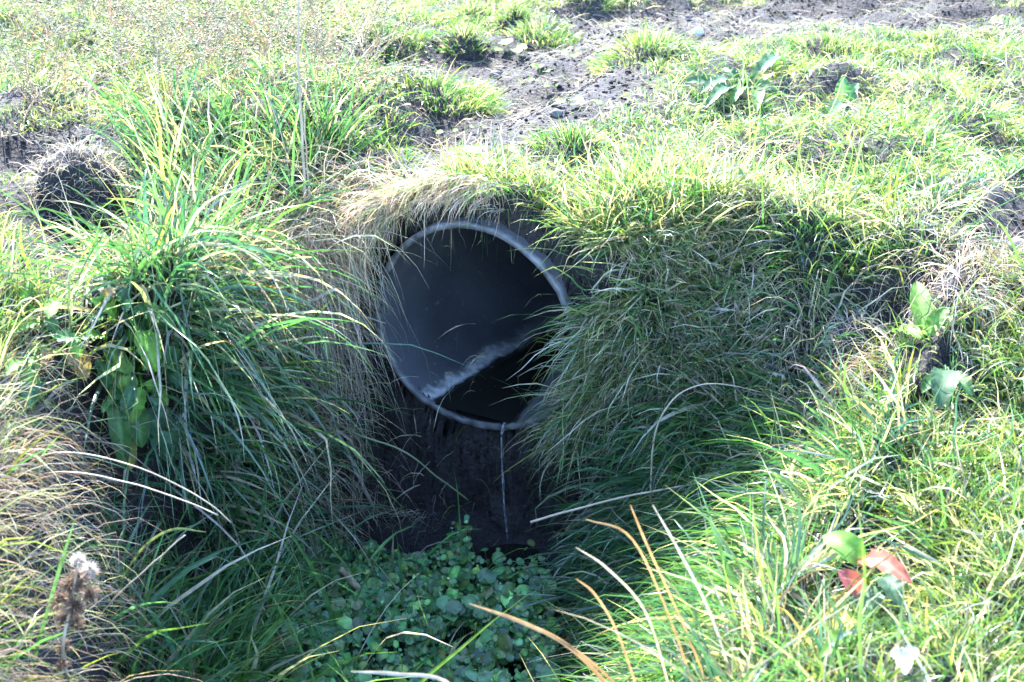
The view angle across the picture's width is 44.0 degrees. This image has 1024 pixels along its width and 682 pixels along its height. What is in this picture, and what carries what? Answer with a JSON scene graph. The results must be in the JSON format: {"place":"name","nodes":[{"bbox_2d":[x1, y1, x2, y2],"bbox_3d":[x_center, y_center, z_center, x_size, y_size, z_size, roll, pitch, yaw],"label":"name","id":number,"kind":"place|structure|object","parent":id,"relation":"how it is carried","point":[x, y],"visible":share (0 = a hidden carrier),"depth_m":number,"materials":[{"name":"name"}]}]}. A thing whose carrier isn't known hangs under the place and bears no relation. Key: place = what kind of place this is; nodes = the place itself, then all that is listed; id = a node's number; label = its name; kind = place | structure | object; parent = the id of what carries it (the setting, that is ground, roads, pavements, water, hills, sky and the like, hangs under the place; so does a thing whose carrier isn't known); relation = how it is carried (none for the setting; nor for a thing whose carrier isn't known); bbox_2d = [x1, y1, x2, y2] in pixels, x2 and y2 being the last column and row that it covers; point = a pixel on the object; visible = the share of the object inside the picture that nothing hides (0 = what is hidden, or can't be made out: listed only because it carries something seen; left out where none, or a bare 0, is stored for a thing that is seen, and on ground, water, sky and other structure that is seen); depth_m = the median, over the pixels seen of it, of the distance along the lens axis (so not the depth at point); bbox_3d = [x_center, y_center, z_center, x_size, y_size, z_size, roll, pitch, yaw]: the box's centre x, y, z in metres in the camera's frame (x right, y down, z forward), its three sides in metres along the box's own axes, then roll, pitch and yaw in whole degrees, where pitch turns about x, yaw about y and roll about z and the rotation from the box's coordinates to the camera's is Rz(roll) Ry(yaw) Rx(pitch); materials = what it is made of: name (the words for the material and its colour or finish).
{"place":"outdoors","nodes":[
{"label":"outdoors","id":0,"kind":"place"},
{"bbox_2d":[0,0,1023,681],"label":"ground","id":1,"kind":"structure","parent":0,"point":[438,460],"depth_m":3.44,"materials":[{"name":"soil"}]},
{"bbox_2d":[5,281,91,408],"bbox_3d":[-0.927,0.021,2.529,0.136,0.194,0.304,-4,26,-7],"label":"dock plant","id":2,"kind":"object","parent":1,"relation":"on","point":[15,364],"visible":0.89,"depth_m":2.52,"materials":[{"name":"green plant"}]},
{"bbox_2d":[27,521,74,681],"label":"tall grass","id":3,"kind":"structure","parent":1,"relation":"on","point":[58,572],"depth_m":2.03,"materials":[{"name":"plant"}]},
{"bbox_2d":[46,551,102,681],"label":"seeded thistle","id":4,"kind":"object","parent":1,"relation":"on","point":[72,587],"visible":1,"depth_m":1.93,"materials":[{"name":"plant"}]},
{"bbox_2d":[6,130,146,235],"bbox_3d":[-1.167,-0.416,3.426,0.379,0.323,0.371,-18,31,-33],"label":"root mound","id":5,"kind":"object","parent":1,"relation":"on","point":[47,183],"visible":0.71,"depth_m":3.35,"materials":[{"name":"soil"}]},
{"bbox_2d":[0,175,208,681],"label":"grass","id":6,"kind":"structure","parent":1,"relation":"on","point":[7,279],"depth_m":2.51,"materials":[{"name":"green plant"}]},
{"bbox_2d":[27,471,217,515],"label":"dead stalk","id":7,"kind":"object","parent":1,"relation":"on","point":[125,482],"visible":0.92,"depth_m":2.28,"materials":[{"name":"plant"}]},
{"bbox_2d":[17,452,230,522],"bbox_3d":[-0.719,0.255,2.289,0.433,0.124,0.029,6,26,12],"label":"dead stalk","id":8,"kind":"object","parent":1,"relation":"on","point":[130,465],"visible":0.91,"depth_m":2.26,"materials":[{"name":"plant"}]},
{"bbox_2d":[81,273,175,371],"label":"dock plant","id":9,"kind":"object","parent":1,"relation":"on","point":[145,344],"visible":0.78,"depth_m":2.67,"materials":[{"name":"green plant"}]},
{"bbox_2d":[83,535,185,633],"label":"dead stalk","id":10,"kind":"object","parent":1,"relation":"on","point":[115,597],"visible":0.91,"depth_m":2.36,"materials":[{"name":"plant"}]},
{"bbox_2d":[95,327,189,469],"bbox_3d":[-0.800,0.136,2.743,0.129,0.340,0.242,8,27,16],"label":"dock plant","id":11,"kind":"object","parent":1,"relation":"on","point":[121,427],"visible":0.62,"depth_m":2.69,"materials":[{"name":"green plant"}]},
{"bbox_2d":[121,528,204,578],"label":"tall grass","id":12,"kind":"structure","parent":1,"relation":"on","point":[144,546],"depth_m":2.40,"materials":[{"name":"plant"}]},
{"bbox_2d":[0,94,351,680],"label":"bank grass","id":13,"kind":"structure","parent":1,"relation":"on","point":[134,232],"depth_m":3.01,"materials":[{"name":"green plant"}]},
{"bbox_2d":[0,0,447,135],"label":"dry weeds","id":14,"kind":"object","parent":1,"relation":"on","point":[235,40],"visible":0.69,"depth_m":3.93,"materials":[{"name":"plant"}]},
{"bbox_2d":[0,0,447,112],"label":"weed pods","id":15,"kind":"object","parent":14,"relation":"on","point":[286,40],"visible":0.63,"depth_m":3.95,"materials":[{"name":"plant"}]},
{"bbox_2d":[0,51,479,653],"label":"grass tussock","id":16,"kind":"object","parent":1,"relation":"on","point":[226,349],"depth_m":2.89,"materials":[{"name":"green plant"}]},
{"bbox_2d":[60,13,432,439],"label":"hollow grass","id":17,"kind":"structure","parent":1,"relation":"on","point":[223,112],"depth_m":3.43,"materials":[{"name":"green plant"}]},
{"bbox_2d":[261,77,289,188],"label":"dead stalk","id":18,"kind":"object","parent":1,"relation":"on","point":[279,128],"visible":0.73,"depth_m":3.27,"materials":[{"name":"plant"}]},
{"bbox_2d":[44,282,527,681],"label":"ditch grass","id":19,"kind":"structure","parent":1,"relation":"on","point":[241,662],"depth_m":2.76,"materials":[{"name":"green plant"}]},
{"bbox_2d":[297,0,307,218],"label":"dead stalk","id":20,"kind":"object","parent":1,"relation":"on","point":[300,106],"visible":0.94,"depth_m":3.18,"materials":[{"name":"plant"}]},
{"bbox_2d":[303,109,309,202],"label":"dead stalk","id":21,"kind":"object","parent":1,"relation":"on","point":[306,153],"visible":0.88,"depth_m":3.24,"materials":[{"name":"plant"}]},
{"bbox_2d":[291,289,334,311],"bbox_3d":[-0.538,-0.088,3.223,0.193,0.121,0.030,8,27,17],"label":"stick","id":22,"kind":"object","parent":1,"relation":"on","point":[320,296],"visible":0.4,"depth_m":3.19,"materials":[{"name":"grey wood"}]},
{"bbox_2d":[338,565,360,589],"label":"broken stem","id":23,"kind":"object","parent":1,"relation":"on","point":[355,585],"visible":0.38,"depth_m":3.08,"materials":[{"name":"beige plant"}]},
{"bbox_2d":[157,145,544,543],"bbox_3d":[-0.527,0.066,3.361,0.988,1.219,0.784,-14,29,-26],"label":"hanging straw","id":24,"kind":"object","parent":1,"relation":"hanging from","point":[345,261],"visible":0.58,"depth_m":3.23,"materials":[{"name":"beige plant"}]},
{"bbox_2d":[329,416,373,504],"bbox_3d":[-0.442,0.347,3.558,0.118,0.326,0.042,-13,28,-25],"label":"stick","id":25,"kind":"object","parent":1,"relation":"on","point":[361,483],"visible":0.48,"depth_m":3.56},
{"bbox_2d":[349,441,383,482],"bbox_3d":[-0.403,0.354,3.601,0.109,0.174,0.024,-10,27,-21],"label":"stick","id":26,"kind":"object","parent":1,"relation":"on","point":[370,465],"visible":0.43,"depth_m":3.61,"materials":[{"name":"brown wood"}]},
{"bbox_2d":[194,509,560,681],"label":"watercress","id":27,"kind":"object","parent":1,"relation":"on","point":[451,605],"depth_m":3.03,"materials":[{"name":"green plant"}]},
{"bbox_2d":[307,408,468,500],"bbox_3d":[-0.353,0.323,3.375,0.464,0.219,0.114,8,27,16],"label":"arching stem","id":28,"kind":"object","parent":1,"relation":"on","point":[410,455],"visible":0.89,"depth_m":3.31,"materials":[{"name":"green plant"}]},
{"bbox_2d":[347,18,440,63],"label":"grass tussock","id":29,"kind":"object","parent":1,"relation":"on","point":[412,43],"depth_m":4.73,"materials":[{"name":"grass leaf"}]},
{"bbox_2d":[227,465,562,681],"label":"cress grass","id":30,"kind":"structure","parent":1,"relation":"on","point":[375,553],"depth_m":3.15,"materials":[{"name":"green plant"}]},
{"bbox_2d":[351,671,448,681],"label":"bent grass","id":31,"kind":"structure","parent":1,"relation":"on","point":[422,675],"depth_m":1.91,"materials":[{"name":"plant"}]},
{"bbox_2d":[375,53,517,118],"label":"grass tussock","id":32,"kind":"object","parent":1,"relation":"on","point":[462,102],"depth_m":3.77,"materials":[{"name":"grass leaf"}]},
{"bbox_2d":[436,128,457,136],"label":"round leaf seedling","id":33,"kind":"object","parent":1,"relation":"on","point":[441,131],"visible":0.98,"depth_m":3.64,"materials":[{"name":"green plant"}]},
{"bbox_2d":[433,19,494,57],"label":"grass tussock","id":34,"kind":"object","parent":1,"relation":"on","point":[462,41],"depth_m":4.75,"materials":[{"name":"plant"}]},
{"bbox_2d":[446,143,483,153],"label":"round leaf seedling","id":35,"kind":"object","parent":1,"relation":"on","point":[466,147],"visible":0.52,"depth_m":3.42,"materials":[{"name":"plant"}]},
{"bbox_2d":[448,0,499,21],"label":"grass tussock","id":36,"kind":"object","parent":1,"relation":"on","point":[471,10],"depth_m":5.24,"materials":[{"name":"plant"}]},
{"bbox_2d":[374,216,582,430],"bbox_3d":[0.203,-0.299,3.766,0.608,0.649,1.330,13,28,25],"label":"drain pipe","id":37,"kind":"object","parent":1,"relation":"in","point":[467,289],"visible":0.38,"depth_m":3.61,"materials":[{"name":"black plastic"}]},
{"bbox_2d":[435,342,558,422],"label":"water","id":38,"kind":"structure","parent":37,"relation":"in","point":[476,400],"depth_m":3.52,"materials":[{"name":"black liquid"}]},
{"bbox_2d":[501,422,507,538],"bbox_3d":[-0.021,0.378,3.418,0.019,0.352,0.034,0,25,0],"label":"trickle","id":39,"kind":"object","parent":37,"relation":"attached to","point":[503,484],"visible":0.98,"depth_m":3.41,"materials":[{"name":"white liquid"}]},
{"bbox_2d":[461,150,505,163],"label":"round leaf seedling","id":40,"kind":"object","parent":1,"relation":"on","point":[476,151],"visible":0.25,"depth_m":3.26,"materials":[{"name":"plant"}]},
{"bbox_2d":[299,240,684,547],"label":"soil face clods","id":41,"kind":"object","parent":1,"relation":"on","point":[482,466],"visible":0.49,"depth_m":3.45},
{"bbox_2d":[489,70,501,78],"bbox_3d":[-0.059,-0.948,4.524,0.045,0.035,0.040,0,25,0],"label":"soil clod","id":42,"kind":"object","parent":1,"relation":"on","point":[491,74],"visible":0.67,"depth_m":4.51,"materials":[{"name":"grey soil"}]},
{"bbox_2d":[307,287,687,540],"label":"root hairs","id":43,"kind":"object","parent":1,"relation":"on","point":[444,495],"visible":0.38,"depth_m":3.46},
{"bbox_2d":[496,145,520,158],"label":"round leaf seedling","id":44,"kind":"object","parent":1,"relation":"on","point":[512,147],"visible":0.52,"depth_m":3.32,"materials":[{"name":"plant"}]},
{"bbox_2d":[494,38,526,54],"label":"round leaf seedling","id":45,"kind":"object","parent":1,"relation":"on","point":[520,47],"visible":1,"depth_m":4.74,"materials":[{"name":"plant"}]},
{"bbox_2d":[472,544,550,578],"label":"ditch water","id":46,"kind":"structure","parent":1,"relation":"on","point":[515,554],"depth_m":3.42,"materials":[{"name":"black liquid"}]},
{"bbox_2d":[0,85,1023,681],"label":"dry thatch","id":47,"kind":"object","parent":1,"relation":"on","point":[58,463],"visible":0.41,"depth_m":2.79,"materials":[{"name":"plant"}]},
{"bbox_2d":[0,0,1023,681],"bbox_3d":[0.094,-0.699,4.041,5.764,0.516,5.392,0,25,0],"label":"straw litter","id":48,"kind":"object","parent":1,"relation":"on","point":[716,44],"visible":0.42,"depth_m":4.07,"materials":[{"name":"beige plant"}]},
{"bbox_2d":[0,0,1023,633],"bbox_3d":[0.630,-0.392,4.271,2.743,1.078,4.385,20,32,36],"label":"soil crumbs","id":49,"kind":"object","parent":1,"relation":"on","point":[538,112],"visible":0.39,"depth_m":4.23,"materials":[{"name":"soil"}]},
{"bbox_2d":[489,0,541,30],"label":"grass tussock","id":50,"kind":"object","parent":1,"relation":"on","point":[513,14],"depth_m":5.08,"materials":[{"name":"plant"}]},
{"bbox_2d":[517,77,533,84],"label":"round leaf seedling","id":51,"kind":"object","parent":1,"relation":"on","point":[529,79],"visible":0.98,"depth_m":4.24,"materials":[{"name":"green plant"}]},
{"bbox_2d":[469,603,606,681],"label":"bent grass","id":52,"kind":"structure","parent":1,"relation":"on","point":[585,661],"depth_m":1.91,"materials":[{"name":"plant"}]},
{"bbox_2d":[530,63,550,73],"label":"round leaf seedling","id":53,"kind":"object","parent":1,"relation":"on","point":[535,65],"visible":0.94,"depth_m":4.32,"materials":[{"name":"green plant"}]},
{"bbox_2d":[496,12,586,51],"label":"grass tussock","id":54,"kind":"object","parent":1,"relation":"on","point":[543,32],"depth_m":4.89,"materials":[{"name":"plant"}]},
{"bbox_2d":[549,108,562,116],"bbox_3d":[0.125,-0.651,3.625,0.039,0.028,0.032,0,25,0],"label":"stone","id":55,"kind":"object","parent":1,"relation":"on","point":[556,113],"visible":0.97,"depth_m":3.61,"materials":[{"name":"grey stone"}]},
{"bbox_2d":[556,95,582,105],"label":"round leaf seedling","id":56,"kind":"object","parent":1,"relation":"on","point":[577,97],"visible":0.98,"depth_m":3.70,"materials":[{"name":"plant"}]},
{"bbox_2d":[562,51,579,59],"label":"round leaf seedling","id":57,"kind":"object","parent":1,"relation":"on","point":[572,56],"visible":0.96,"depth_m":4.55,"materials":[{"name":"green plant"}]},
{"bbox_2d":[521,111,621,161],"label":"grass tussock","id":58,"kind":"object","parent":1,"relation":"on","point":[562,136],"depth_m":3.33,"materials":[{"name":"grass leaf"}]},
{"bbox_2d":[544,630,614,681],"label":"bent grass","id":59,"kind":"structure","parent":1,"relation":"on","point":[604,673],"depth_m":1.93,"materials":[{"name":"plant"}]},
{"bbox_2d":[576,98,602,105],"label":"round leaf seedling","id":60,"kind":"object","parent":1,"relation":"on","point":[596,101],"visible":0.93,"depth_m":3.70,"materials":[{"name":"plant"}]},
{"bbox_2d":[491,257,688,515],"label":"rim grass","id":61,"kind":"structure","parent":1,"relation":"on","point":[579,411],"depth_m":3.07,"materials":[{"name":"green plant"}]},
{"bbox_2d":[568,0,624,14],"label":"grass tussock","id":62,"kind":"object","parent":1,"relation":"on","point":[591,4],"depth_m":5.35,"materials":[{"name":"plant"}]},
{"bbox_2d":[576,579,635,681],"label":"reed","id":63,"kind":"object","parent":1,"relation":"on","point":[613,624],"visible":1,"depth_m":1.90,"materials":[{"name":"plant"}]},
{"bbox_2d":[576,547,668,681],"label":"reed","id":64,"kind":"object","parent":1,"relation":"on","point":[635,597],"visible":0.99,"depth_m":1.93,"materials":[{"name":"plant"}]},
{"bbox_2d":[530,481,717,522],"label":"dead stalk","id":65,"kind":"object","parent":1,"relation":"on","point":[571,510],"visible":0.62,"depth_m":2.91,"materials":[{"name":"plant"}]},
{"bbox_2d":[422,97,838,578],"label":"grass","id":66,"kind":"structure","parent":1,"relation":"on","point":[578,216],"depth_m":3.03,"materials":[{"name":"green plant"}]},
{"bbox_2d":[586,519,691,678],"bbox_3d":[0.207,0.423,1.983,0.192,0.344,0.002,0,25,0],"label":"reed","id":67,"kind":"object","parent":1,"relation":"on","point":[652,576],"visible":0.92,"depth_m":1.96,"materials":[{"name":"plant"}]},
{"bbox_2d":[579,17,700,78],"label":"grass tussock","id":68,"kind":"object","parent":1,"relation":"on","point":[633,48],"depth_m":4.16,"materials":[{"name":"grass leaf"}]},
{"bbox_2d":[630,505,707,681],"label":"reed","id":69,"kind":"object","parent":1,"relation":"on","point":[666,587],"visible":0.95,"depth_m":1.94,"materials":[{"name":"plant"}]},
{"bbox_2d":[653,506,731,675],"bbox_3d":[0.277,0.391,1.902,0.148,0.342,0.001,0,25,0],"label":"reed","id":70,"kind":"object","parent":1,"relation":"on","point":[699,590],"visible":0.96,"depth_m":1.89,"materials":[{"name":"plant"}]},
{"bbox_2d":[692,27,703,36],"bbox_3d":[0.743,-1.234,5.064,0.051,0.041,0.046,0,25,0],"label":"stone","id":71,"kind":"object","parent":1,"relation":"on","point":[699,30],"visible":0.95,"depth_m":5.05,"materials":[{"name":"white stone"}]},
{"bbox_2d":[649,383,767,514],"bbox_3d":[0.457,0.295,2.979,0.273,0.442,0.009,-5,26,-9],"label":"dead stalk","id":72,"kind":"object","parent":1,"relation":"on","point":[651,466],"visible":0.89,"depth_m":2.90,"materials":[{"name":"plant"}]},
{"bbox_2d":[682,50,785,113],"bbox_3d":[0.771,-0.818,3.959,0.239,0.089,0.694,20,32,35],"label":"thistle rosette","id":73,"kind":"object","parent":1,"relation":"on","point":[765,62],"visible":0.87,"depth_m":3.86,"materials":[{"name":"green plant"}]},
{"bbox_2d":[493,56,1023,681],"bbox_3d":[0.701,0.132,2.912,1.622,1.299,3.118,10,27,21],"label":"bank grass","id":74,"kind":"structure","parent":1,"relation":"on","point":[812,466],"depth_m":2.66,"materials":[{"name":"green plant"}]},
{"bbox_2d":[769,20,896,66],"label":"grass tussock","id":75,"kind":"object","parent":1,"relation":"on","point":[839,40],"depth_m":4.45,"materials":[{"name":"grass"}]},
{"bbox_2d":[826,76,858,117],"bbox_3d":[1.018,-0.746,3.929,0.070,0.102,0.275,12,28,23],"label":"thistle rosette","id":76,"kind":"object","parent":1,"relation":"on","point":[852,89],"visible":0.84,"depth_m":3.99,"materials":[{"name":"green plant"}]},
{"bbox_2d":[808,297,894,387],"bbox_3d":[0.789,0.024,2.892,0.231,0.230,0.200,0,25,0],"label":"root mound","id":77,"kind":"object","parent":1,"relation":"on","point":[848,325],"visible":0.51,"depth_m":2.85,"materials":[{"name":"beige plant"}]},
{"bbox_2d":[819,530,911,658],"bbox_3d":[0.562,0.454,2.035,0.140,0.189,0.324,6,26,12],"label":"dock plant","id":78,"kind":"object","parent":1,"relation":"on","point":[845,543],"visible":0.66,"depth_m":2.07,"materials":[{"name":"green plant"}]},
{"bbox_2d":[890,645,918,674],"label":"pale weed","id":79,"kind":"object","parent":1,"relation":"on","point":[904,658],"visible":0.95,"depth_m":1.81,"materials":[{"name":"white plant"}]},
{"bbox_2d":[892,281,947,339],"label":"dock plant","id":80,"kind":"object","parent":1,"relation":"on","point":[939,318],"visible":0.89,"depth_m":2.72,"materials":[{"name":"green plant"}]},
{"bbox_2d":[921,365,973,408],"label":"dock plant","id":81,"kind":"object","parent":1,"relation":"on","point":[945,393],"visible":0.99,"depth_m":2.53,"materials":[{"name":"green plant"}]},
{"bbox_2d":[1005,238,1023,254],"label":"soil clod","id":82,"kind":"object","parent":1,"relation":"on","point":[1017,241],"visible":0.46,"depth_m":2.88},
{"bbox_2d":[0,0,1023,681],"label":"turf grass","id":83,"kind":"structure","parent":0,"point":[994,46],"depth_m":3.79,"materials":[{"name":"green plant"}]}
]}

